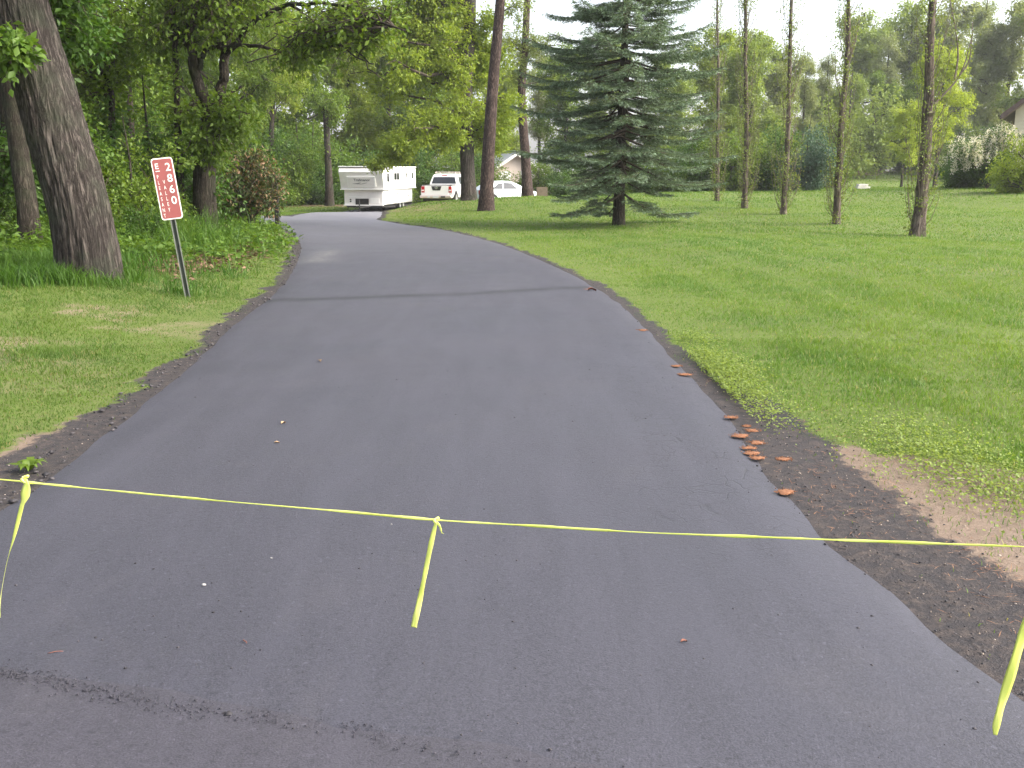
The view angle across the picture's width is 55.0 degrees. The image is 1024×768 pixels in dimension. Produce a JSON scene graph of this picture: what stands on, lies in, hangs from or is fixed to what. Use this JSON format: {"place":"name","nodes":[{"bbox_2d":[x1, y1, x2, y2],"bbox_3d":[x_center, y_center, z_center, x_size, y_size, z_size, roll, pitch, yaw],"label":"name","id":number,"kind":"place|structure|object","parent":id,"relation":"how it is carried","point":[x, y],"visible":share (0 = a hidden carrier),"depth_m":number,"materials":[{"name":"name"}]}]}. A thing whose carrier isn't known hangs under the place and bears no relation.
{"place":"outdoors","nodes":[
{"label":"outdoors","id":0,"kind":"place"},
{"bbox_2d":[0,249,292,479],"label":"verge grass","id":1,"kind":"structure","parent":0,"point":[48,352],"depth_m":9.91,"materials":[{"name":"green plant"}]},
{"bbox_2d":[0,667,608,767],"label":"street","id":2,"kind":"structure","parent":0,"point":[42,728],"depth_m":2.90,"materials":[{"name":"grey asphalt"}]},
{"bbox_2d":[0,659,624,767],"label":"seam crumbs","id":3,"kind":"object","parent":2,"relation":"on","point":[111,696],"visible":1,"depth_m":3.10,"materials":[{"name":"grey asphalt"}]},
{"bbox_2d":[0,208,1023,767],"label":"driveway","id":4,"kind":"structure","parent":0,"point":[372,424],"depth_m":4.29,"materials":[{"name":"grey asphalt"}]},
{"bbox_2d":[338,166,415,211],"bbox_3d":[-7.638,-11.206,56.312,2.500,2.445,8.063,2,12,8],"label":"travel trailer","id":5,"kind":"object","parent":4,"relation":"on","point":[361,187],"visible":0.96,"depth_m":53.54,"materials":[{"name":"white metal"}]},
{"bbox_2d":[0,299,978,767],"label":"grit","id":6,"kind":"object","parent":4,"relation":"on","point":[484,599],"visible":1,"depth_m":3.72,"materials":[{"name":"concrete"}]},
{"bbox_2d":[0,475,1023,734],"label":"flagging tape","id":7,"kind":"object","parent":4,"relation":"on","point":[1010,675],"visible":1,"depth_m":3.05,"materials":[{"name":"yellow plastic"}]},
{"bbox_2d":[0,222,1023,715],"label":"asphalt crumbs","id":8,"kind":"object","parent":4,"relation":"on","point":[44,474],"visible":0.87,"depth_m":6.52,"materials":[{"name":"grey asphalt"}]},
{"bbox_2d":[0,171,1023,701],"bbox_3d":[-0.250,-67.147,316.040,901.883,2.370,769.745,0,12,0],"label":"ground","id":9,"kind":"structure","parent":0,"point":[802,449],"depth_m":7.66,"materials":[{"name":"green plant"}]},
{"bbox_2d":[0,189,50,252],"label":"shrub","id":10,"kind":"object","parent":9,"relation":"on","point":[10,208],"visible":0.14,"depth_m":17.91,"materials":[{"name":"green plant"}]},
{"bbox_2d":[6,457,47,470],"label":"weed plant","id":11,"kind":"object","parent":9,"relation":"on","point":[29,463],"visible":1,"depth_m":5.51,"materials":[{"name":"green plant"}]},
{"bbox_2d":[0,122,121,230],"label":"understory tree","id":12,"kind":"object","parent":9,"relation":"on","point":[6,183],"visible":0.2,"depth_m":18.05,"materials":[{"name":"green plant"}]},
{"bbox_2d":[0,0,123,280],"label":"oak tree","id":13,"kind":"object","parent":9,"relation":"on","point":[34,64],"visible":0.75,"depth_m":13.14,"materials":[{"name":"brown plant"}]},
{"bbox_2d":[0,0,125,244],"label":"oak tree","id":14,"kind":"object","parent":9,"relation":"on","point":[65,13],"visible":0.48,"depth_m":17.12,"materials":[{"name":"green plant"}]},
{"bbox_2d":[13,96,139,209],"bbox_3d":[-9.324,-4.305,20.091,3.144,3.777,4.683,-9,15,-35],"label":"understory tree","id":15,"kind":"object","parent":9,"relation":"on","point":[105,152],"visible":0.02,"depth_m":19.46,"materials":[{"name":"green plant"}]},
{"bbox_2d":[55,0,135,96],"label":"woodland tree","id":16,"kind":"object","parent":9,"relation":"on","point":[123,3],"visible":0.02,"depth_m":23.43,"materials":[{"name":"green plant"}]},
{"bbox_2d":[40,117,206,236],"bbox_3d":[-7.643,-3.824,19.664,2.436,2.927,3.630,9,15,34],"label":"understory tree","id":17,"kind":"object","parent":9,"relation":"on","point":[133,191],"visible":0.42,"depth_m":19.46,"materials":[{"name":"green plant"}]},
{"bbox_2d":[70,3,179,145],"bbox_3d":[-9.460,-6.307,23.292,3.136,5.736,3.182,10,15,38],"label":"woodland tree","id":18,"kind":"object","parent":9,"relation":"on","point":[106,81],"visible":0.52,"depth_m":22.87,"materials":[{"name":"green plant"}]},
{"bbox_2d":[94,0,170,150],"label":"woodland tree","id":19,"kind":"object","parent":9,"relation":"on","point":[138,82],"visible":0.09,"depth_m":27.86,"materials":[{"name":"green plant"}]},
{"bbox_2d":[95,11,173,142],"bbox_3d":[-12.096,-8.374,29.755,3.525,6.966,3.576,5,13,21],"label":"woodland tree","id":20,"kind":"object","parent":9,"relation":"on","point":[148,91],"visible":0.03,"depth_m":29.93,"materials":[{"name":"green plant"}]},
{"bbox_2d":[1,229,271,284],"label":"leaf litter","id":21,"kind":"object","parent":9,"relation":"on","point":[201,263],"visible":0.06,"depth_m":16.73,"materials":[{"name":"green plant"}]},
{"bbox_2d":[0,202,278,296],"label":"weeds","id":22,"kind":"object","parent":9,"relation":"on","point":[27,268],"visible":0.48,"depth_m":14.80,"materials":[{"name":"green plant"}]},
{"bbox_2d":[115,202,167,243],"bbox_3d":[-6.948,-2.784,18.255,1.143,1.218,1.345,-6,13,-25],"label":"shrub","id":23,"kind":"object","parent":9,"relation":"on","point":[156,218],"visible":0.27,"depth_m":18.22,"materials":[{"name":"green plant"}]},
{"bbox_2d":[97,80,196,154],"bbox_3d":[-11.858,-6.589,28.336,6.440,5.193,4.323,-5,13,-21],"label":"understory tree","id":24,"kind":"object","parent":9,"relation":"on","point":[139,106],"visible":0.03,"depth_m":28.71,"materials":[{"name":"green plant"}]},
{"bbox_2d":[0,215,301,269],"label":"undergrowth","id":25,"kind":"object","parent":9,"relation":"on","point":[269,238],"visible":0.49,"depth_m":17.70,"materials":[{"name":"green plant"}]},
{"bbox_2d":[124,41,197,137],"bbox_3d":[-12.580,-9.440,34.884,3.372,6.967,2.881,-2,12,-9],"label":"woodland tree","id":26,"kind":"object","parent":9,"relation":"on","point":[148,99],"visible":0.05,"depth_m":34.30,"materials":[{"name":"green plant"}]},
{"bbox_2d":[84,74,254,222],"bbox_3d":[-8.720,-5.141,23.362,5.269,4.249,3.537,4,13,16],"label":"understory tree","id":27,"kind":"object","parent":9,"relation":"on","point":[147,143],"visible":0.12,"depth_m":22.83,"materials":[{"name":"green plant"}]},
{"bbox_2d":[151,157,190,297],"bbox_3d":[-4.352,-1.845,12.785,0.263,2.147,0.074,-10,13,-15],"label":"address sign","id":28,"kind":"object","parent":9,"relation":"on","point":[163,170],"visible":0.99,"depth_m":12.64,"materials":[{"name":"red metal"}]},
{"bbox_2d":[93,0,252,209],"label":"woodland tree","id":29,"kind":"object","parent":9,"relation":"on","point":[177,106],"visible":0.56,"depth_m":21.74,"materials":[{"name":"green plant"}]},
{"bbox_2d":[122,0,242,103],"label":"woodland tree","id":30,"kind":"object","parent":9,"relation":"on","point":[213,71],"visible":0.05,"depth_m":49.13,"materials":[{"name":"green plant"}]},
{"bbox_2d":[127,99,244,192],"bbox_3d":[-9.801,-6.525,29.294,3.733,4.485,5.561,-1,12,-2],"label":"understory tree","id":31,"kind":"object","parent":9,"relation":"on","point":[159,124],"depth_m":27.58,"materials":[{"name":"green plant"}]},
{"bbox_2d":[171,0,306,141],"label":"woodland tree","id":32,"kind":"object","parent":9,"relation":"on","point":[259,85],"visible":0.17,"depth_m":47.81,"materials":[{"name":"green plant"}]},
{"bbox_2d":[216,139,294,225],"bbox_3d":[-6.896,-5.050,24.980,2.594,2.346,3.020,-4,13,-17],"label":"shrub","id":33,"kind":"object","parent":9,"relation":"on","point":[259,190],"visible":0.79,"depth_m":24.74,"materials":[{"name":"green plant"}]},
{"bbox_2d":[213,6,303,153],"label":"tree","id":34,"kind":"object","parent":9,"relation":"on","point":[232,59],"visible":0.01,"depth_m":74.16,"materials":[{"name":"green plant"}]},
{"bbox_2d":[123,0,412,228],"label":"oak tree","id":35,"kind":"object","parent":9,"relation":"on","point":[332,28],"visible":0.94,"depth_m":20.96,"materials":[{"name":"green plant"}]},
{"bbox_2d":[227,0,313,144],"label":"woodland tree","id":36,"kind":"object","parent":9,"relation":"on","point":[284,101],"visible":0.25,"depth_m":63.11,"materials":[{"name":"green plant"}]},
{"bbox_2d":[239,122,303,207],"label":"understory tree","id":37,"kind":"object","parent":9,"relation":"on","point":[278,131],"visible":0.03,"depth_m":61.40,"materials":[{"name":"green plant"}]},
{"bbox_2d":[248,130,328,206],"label":"understory tree","id":38,"kind":"object","parent":9,"relation":"on","point":[294,170],"visible":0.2,"depth_m":62.54,"materials":[{"name":"green plant"}]},
{"bbox_2d":[261,117,323,203],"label":"understory tree","id":39,"kind":"object","parent":9,"relation":"on","point":[317,137],"visible":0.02,"depth_m":67.18,"materials":[{"name":"green plant"}]},
{"bbox_2d":[240,7,354,154],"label":"tree","id":40,"kind":"object","parent":9,"relation":"on","point":[313,118],"visible":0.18,"depth_m":70.54,"materials":[{"name":"green plant"}]},
{"bbox_2d":[261,123,354,203],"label":"understory tree","id":41,"kind":"object","parent":9,"relation":"on","point":[335,160],"visible":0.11,"depth_m":66.35,"materials":[{"name":"green plant"}]},
{"bbox_2d":[300,160,343,204],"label":"shrub","id":42,"kind":"object","parent":9,"relation":"on","point":[318,191],"visible":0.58,"depth_m":65.17,"materials":[{"name":"green plant"}]},
{"bbox_2d":[280,122,365,202],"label":"understory tree","id":43,"kind":"object","parent":9,"relation":"on","point":[348,143],"visible":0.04,"depth_m":68.32,"materials":[{"name":"green plant"}]},
{"bbox_2d":[298,83,353,205],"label":"woodland tree","id":44,"kind":"object","parent":9,"relation":"on","point":[328,105],"visible":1,"depth_m":61.86,"materials":[{"name":"green plant"}]},
{"bbox_2d":[317,2,398,162],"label":"tree","id":45,"kind":"object","parent":9,"relation":"on","point":[360,123],"visible":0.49,"depth_m":76.14,"materials":[{"name":"green plant"}]},
{"bbox_2d":[341,49,429,163],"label":"tree","id":46,"kind":"object","parent":9,"relation":"on","point":[381,67],"visible":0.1,"depth_m":79.45,"materials":[{"name":"green plant"}]},
{"bbox_2d":[289,0,533,200],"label":"oak tree","id":47,"kind":"object","parent":9,"relation":"on","point":[438,29],"visible":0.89,"depth_m":44.63,"materials":[{"name":"green plant"}]},
{"bbox_2d":[378,20,457,168],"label":"tree","id":48,"kind":"object","parent":9,"relation":"on","point":[405,111],"visible":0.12,"depth_m":74.42,"materials":[{"name":"green plant"}]},
{"bbox_2d":[396,144,445,202],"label":"shrub","id":49,"kind":"object","parent":9,"relation":"on","point":[421,177],"visible":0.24,"depth_m":69.24,"materials":[{"name":"green plant"}]},
{"bbox_2d":[420,172,460,201],"bbox_3d":[-3.834,-11.635,58.366,2.150,1.882,5.332,2,12,11],"label":"pickup truck","id":50,"kind":"object","parent":9,"relation":"on","point":[441,187],"visible":0.68,"depth_m":56.28,"materials":[{"name":"white paint"}]},
{"bbox_2d":[422,147,476,176],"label":"shrub","id":51,"kind":"object","parent":9,"relation":"on","point":[444,161],"visible":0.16,"depth_m":70.66,"materials":[{"name":"green plant"}]},
{"bbox_2d":[427,147,481,185],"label":"shrub","id":52,"kind":"object","parent":9,"relation":"on","point":[477,161],"visible":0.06,"depth_m":71.30,"materials":[{"name":"green plant"}]},
{"bbox_2d":[474,151,517,186],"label":"shrub","id":53,"kind":"object","parent":9,"relation":"on","point":[496,176],"visible":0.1,"depth_m":75.59,"materials":[{"name":"green plant"}]},
{"bbox_2d":[478,60,531,156],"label":"tree","id":54,"kind":"object","parent":9,"relation":"on","point":[515,142],"visible":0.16,"depth_m":101.51,"materials":[{"name":"green plant"}]},
{"bbox_2d":[476,181,535,198],"bbox_3d":[-0.397,-12.533,64.358,4.490,1.506,1.790,-6,14,-25],"label":"car","id":55,"kind":"object","parent":9,"relation":"on","point":[506,189],"visible":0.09,"depth_m":63.47,"materials":[{"name":"white paint"}]},
{"bbox_2d":[477,0,535,210],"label":"pine tree","id":56,"kind":"object","parent":9,"relation":"on","point":[486,199],"visible":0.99,"depth_m":37.47,"materials":[{"name":"brown plant"}]},
{"bbox_2d":[494,153,544,182],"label":"house","id":57,"kind":"structure","parent":9,"relation":"on","point":[511,161],"depth_m":83.92,"materials":[{"name":"beige paint"}]},
{"bbox_2d":[488,0,573,196],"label":"pine tree","id":58,"kind":"object","parent":9,"relation":"on","point":[523,48],"visible":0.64,"depth_m":50.67,"materials":[{"name":"green plant"}]},
{"bbox_2d":[511,159,552,195],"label":"shrub","id":59,"kind":"object","parent":9,"relation":"on","point":[538,172],"visible":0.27,"depth_m":75.81,"materials":[{"name":"green plant"}]},
{"bbox_2d":[514,49,554,166],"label":"tree","id":60,"kind":"object","parent":9,"relation":"on","point":[538,103],"visible":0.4,"depth_m":92.32,"materials":[{"name":"green plant"}]},
{"bbox_2d":[540,154,590,195],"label":"shrub","id":61,"kind":"object","parent":9,"relation":"on","point":[562,177],"visible":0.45,"depth_m":73.74,"materials":[{"name":"green plant"}]},
{"bbox_2d":[527,42,609,172],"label":"tree","id":62,"kind":"object","parent":9,"relation":"on","point":[542,124],"visible":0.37,"depth_m":84.83,"materials":[{"name":"green plant"}]},
{"bbox_2d":[574,44,647,155],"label":"tree","id":63,"kind":"object","parent":9,"relation":"on","point":[593,103],"visible":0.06,"depth_m":87.83,"materials":[{"name":"green plant"}]},
{"bbox_2d":[506,0,740,225],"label":"spruce tree","id":64,"kind":"object","parent":9,"relation":"on","point":[619,16],"visible":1,"depth_m":28.37,"materials":[{"name":"green plant"}]},
{"bbox_2d":[252,171,1023,658],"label":"lawn grass","id":65,"kind":"structure","parent":9,"relation":"on","point":[804,349],"depth_m":14.12,"materials":[{"name":"green plant"}]},
{"bbox_2d":[635,62,702,159],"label":"tree","id":66,"kind":"object","parent":9,"relation":"on","point":[685,87],"visible":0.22,"depth_m":82.20,"materials":[{"name":"green plant"}]},
{"bbox_2d":[643,144,695,191],"bbox_3d":[10.449,-13.983,64.281,3.810,4.060,4.482,-3,13,-14],"label":"shrub","id":67,"kind":"object","parent":9,"relation":"on","point":[657,188],"visible":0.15,"depth_m":63.79,"materials":[{"name":"green plant"}]},
{"bbox_2d":[668,128,726,191],"bbox_3d":[11.666,-13.596,61.495,5.080,4.601,4.318,-7,14,-31],"label":"shrub","id":68,"kind":"object","parent":9,"relation":"on","point":[702,175],"visible":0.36,"depth_m":60.55,"materials":[{"name":"green plant"}]},
{"bbox_2d":[682,24,743,161],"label":"tree","id":69,"kind":"object","parent":9,"relation":"on","point":[704,65],"visible":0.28,"depth_m":87.49,"materials":[{"name":"green plant"}]},
{"bbox_2d":[706,0,731,200],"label":"poplar tree","id":70,"kind":"object","parent":9,"relation":"on","point":[717,177],"visible":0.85,"depth_m":42.16,"materials":[{"name":"green plant"}]},
{"bbox_2d":[693,127,758,190],"bbox_3d":[13.178,-13.495,60.753,4.445,4.737,5.229,-1,12,-5],"label":"shrub","id":71,"kind":"object","parent":9,"relation":"on","point":[731,168],"visible":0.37,"depth_m":59.76,"materials":[{"name":"green plant"}]},
{"bbox_2d":[721,28,771,159],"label":"tree","id":72,"kind":"object","parent":9,"relation":"on","point":[736,42],"visible":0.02,"depth_m":102.61,"materials":[{"name":"green plant"}]},
{"bbox_2d":[730,0,763,208],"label":"poplar tree","id":73,"kind":"object","parent":9,"relation":"on","point":[746,165],"visible":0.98,"depth_m":36.34,"materials":[{"name":"green plant"}]},
{"bbox_2d":[720,133,781,190],"bbox_3d":[14.484,-13.128,59.782,4.631,4.195,3.937,5,13,22],"label":"shrub","id":74,"kind":"object","parent":9,"relation":"on","point":[764,151],"visible":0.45,"depth_m":59.22,"materials":[{"name":"green plant"}]},
{"bbox_2d":[703,28,800,154],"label":"tree","id":75,"kind":"object","parent":9,"relation":"on","point":[766,44],"visible":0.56,"depth_m":84.17,"materials":[{"name":"green plant"}]},
{"bbox_2d":[723,121,806,190],"bbox_3d":[16.040,-13.602,60.467,5.677,5.143,4.826,-10,16,-40],"label":"shrub","id":76,"kind":"object","parent":9,"relation":"on","point":[766,182],"visible":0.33,"depth_m":59.52,"materials":[{"name":"green plant"}]},
{"bbox_2d":[758,45,812,154],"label":"tree","id":77,"kind":"object","parent":9,"relation":"on","point":[770,90],"visible":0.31,"depth_m":92.85,"materials":[{"name":"green plant"}]},
{"bbox_2d":[768,0,809,214],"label":"poplar tree","id":78,"kind":"object","parent":9,"relation":"on","point":[784,181],"visible":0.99,"depth_m":33.10,"materials":[{"name":"green plant"}]},
{"bbox_2d":[791,48,823,151],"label":"tree","id":79,"kind":"object","parent":9,"relation":"on","point":[808,102],"visible":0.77,"depth_m":95.92,"materials":[{"name":"green plant"}]},
{"bbox_2d":[773,115,845,190],"bbox_3d":[17.428,-13.173,57.497,4.126,4.957,6.147,3,13,15],"label":"shrub","id":80,"kind":"object","parent":9,"relation":"on","point":[813,164],"visible":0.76,"depth_m":56.63,"materials":[{"name":"green plant"}]},
{"bbox_2d":[811,51,839,131],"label":"tree","id":81,"kind":"object","parent":9,"relation":"on","point":[826,66],"visible":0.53,"depth_m":107.32,"materials":[{"name":"green plant"}]},
{"bbox_2d":[820,0,865,223],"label":"poplar tree","id":82,"kind":"object","parent":9,"relation":"on","point":[837,218],"visible":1,"depth_m":28.58,"materials":[{"name":"green plant"}]},
{"bbox_2d":[668,326,1023,544],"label":"clover","id":83,"kind":"object","parent":9,"relation":"on","point":[717,365],"visible":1,"depth_m":5.95,"materials":[{"name":"green plant"}]},
{"bbox_2d":[829,72,869,126],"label":"tree","id":84,"kind":"object","parent":9,"relation":"on","point":[860,87],"visible":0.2,"depth_m":106.86,"materials":[{"name":"green plant"}]},
{"bbox_2d":[795,73,919,177],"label":"young tree","id":85,"kind":"object","parent":9,"relation":"on","point":[872,139],"visible":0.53,"depth_m":99.41,"materials":[{"name":"green plant"}]},
{"bbox_2d":[695,358,1022,635],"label":"gravel","id":86,"kind":"structure","parent":9,"relation":"on","point":[892,513],"depth_m":4.86,"materials":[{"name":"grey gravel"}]},
{"bbox_2d":[829,8,899,124],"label":"tree","id":87,"kind":"object","parent":9,"relation":"on","point":[868,48],"visible":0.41,"depth_m":120.43,"materials":[{"name":"green plant"}]},
{"bbox_2d":[719,405,1023,693],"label":"asphalt rubble","id":88,"kind":"object","parent":9,"relation":"on","point":[1022,691],"visible":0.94,"depth_m":4.69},
{"bbox_2d":[857,70,906,168],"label":"tree","id":89,"kind":"object","parent":9,"relation":"on","point":[875,79],"visible":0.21,"depth_m":112.83,"materials":[{"name":"green plant"}]},
{"bbox_2d":[865,31,907,171],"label":"tree","id":90,"kind":"object","parent":9,"relation":"on","point":[891,50],"visible":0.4,"depth_m":116.36,"materials":[{"name":"green plant"}]},
{"bbox_2d":[884,99,920,186],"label":"maple tree","id":91,"kind":"object","parent":9,"relation":"on","point":[901,116],"visible":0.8,"depth_m":75.35,"materials":[{"name":"green plant"}]},
{"bbox_2d":[879,0,927,129],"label":"tree","id":92,"kind":"object","parent":9,"relation":"on","point":[905,15],"visible":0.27,"depth_m":125.03,"materials":[{"name":"green plant"}]},
{"bbox_2d":[884,76,935,174],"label":"tree","id":93,"kind":"object","parent":9,"relation":"on","point":[910,93],"visible":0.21,"depth_m":107.36,"materials":[{"name":"green plant"}]},
{"bbox_2d":[899,0,980,236],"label":"poplar tree","id":94,"kind":"object","parent":9,"relation":"on","point":[918,224],"visible":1,"depth_m":24.16,"materials":[{"name":"green plant"}]},
{"bbox_2d":[909,35,978,186],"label":"maple tree","id":95,"kind":"object","parent":9,"relation":"on","point":[949,74],"visible":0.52,"depth_m":65.29,"materials":[{"name":"green plant"}]},
{"bbox_2d":[900,0,1001,146],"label":"tree","id":96,"kind":"object","parent":9,"relation":"on","point":[964,12],"visible":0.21,"depth_m":118.55,"materials":[{"name":"green plant"}]},
{"bbox_2d":[930,121,989,178],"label":"shrub","id":97,"kind":"object","parent":9,"relation":"on","point":[970,134],"visible":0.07,"depth_m":97.40,"materials":[{"name":"green plant"}]},
{"bbox_2d":[931,122,1023,188],"bbox_3d":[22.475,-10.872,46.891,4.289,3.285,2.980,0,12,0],"label":"flowering shrub","id":98,"kind":"object","parent":9,"relation":"on","point":[975,151],"visible":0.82,"depth_m":46.38,"materials":[{"name":"white plant"}]},
{"bbox_2d":[959,0,1003,121],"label":"tree","id":99,"kind":"object","parent":9,"relation":"on","point":[982,14],"visible":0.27,"depth_m":111.75,"materials":[{"name":"green plant"}]},
{"bbox_2d":[958,0,1023,136],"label":"tree","id":100,"kind":"object","parent":9,"relation":"on","point":[998,51],"visible":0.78,"depth_m":104.43,"materials":[{"name":"green plant"}]},
{"bbox_2d":[978,127,1023,193],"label":"shrub","id":101,"kind":"object","parent":9,"relation":"on","point":[1009,177],"visible":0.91,"depth_m":42.30,"materials":[{"name":"green plant"}]},
{"bbox_2d":[987,0,1023,128],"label":"tree","id":102,"kind":"object","parent":9,"relation":"on","point":[1013,97],"visible":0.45,"depth_m":101.17,"materials":[{"name":"green plant"}]},
{"bbox_2d":[1000,98,1023,163],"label":"house","id":103,"kind":"structure","parent":9,"relation":"on","point":[1014,114],"depth_m":48.45,"materials":[{"name":"beige paint"}]},
{"bbox_2d":[113,0,1023,171],"label":"sky","id":104,"kind":"structure","parent":0,"point":[816,15],"materials":[{"name":"white"}]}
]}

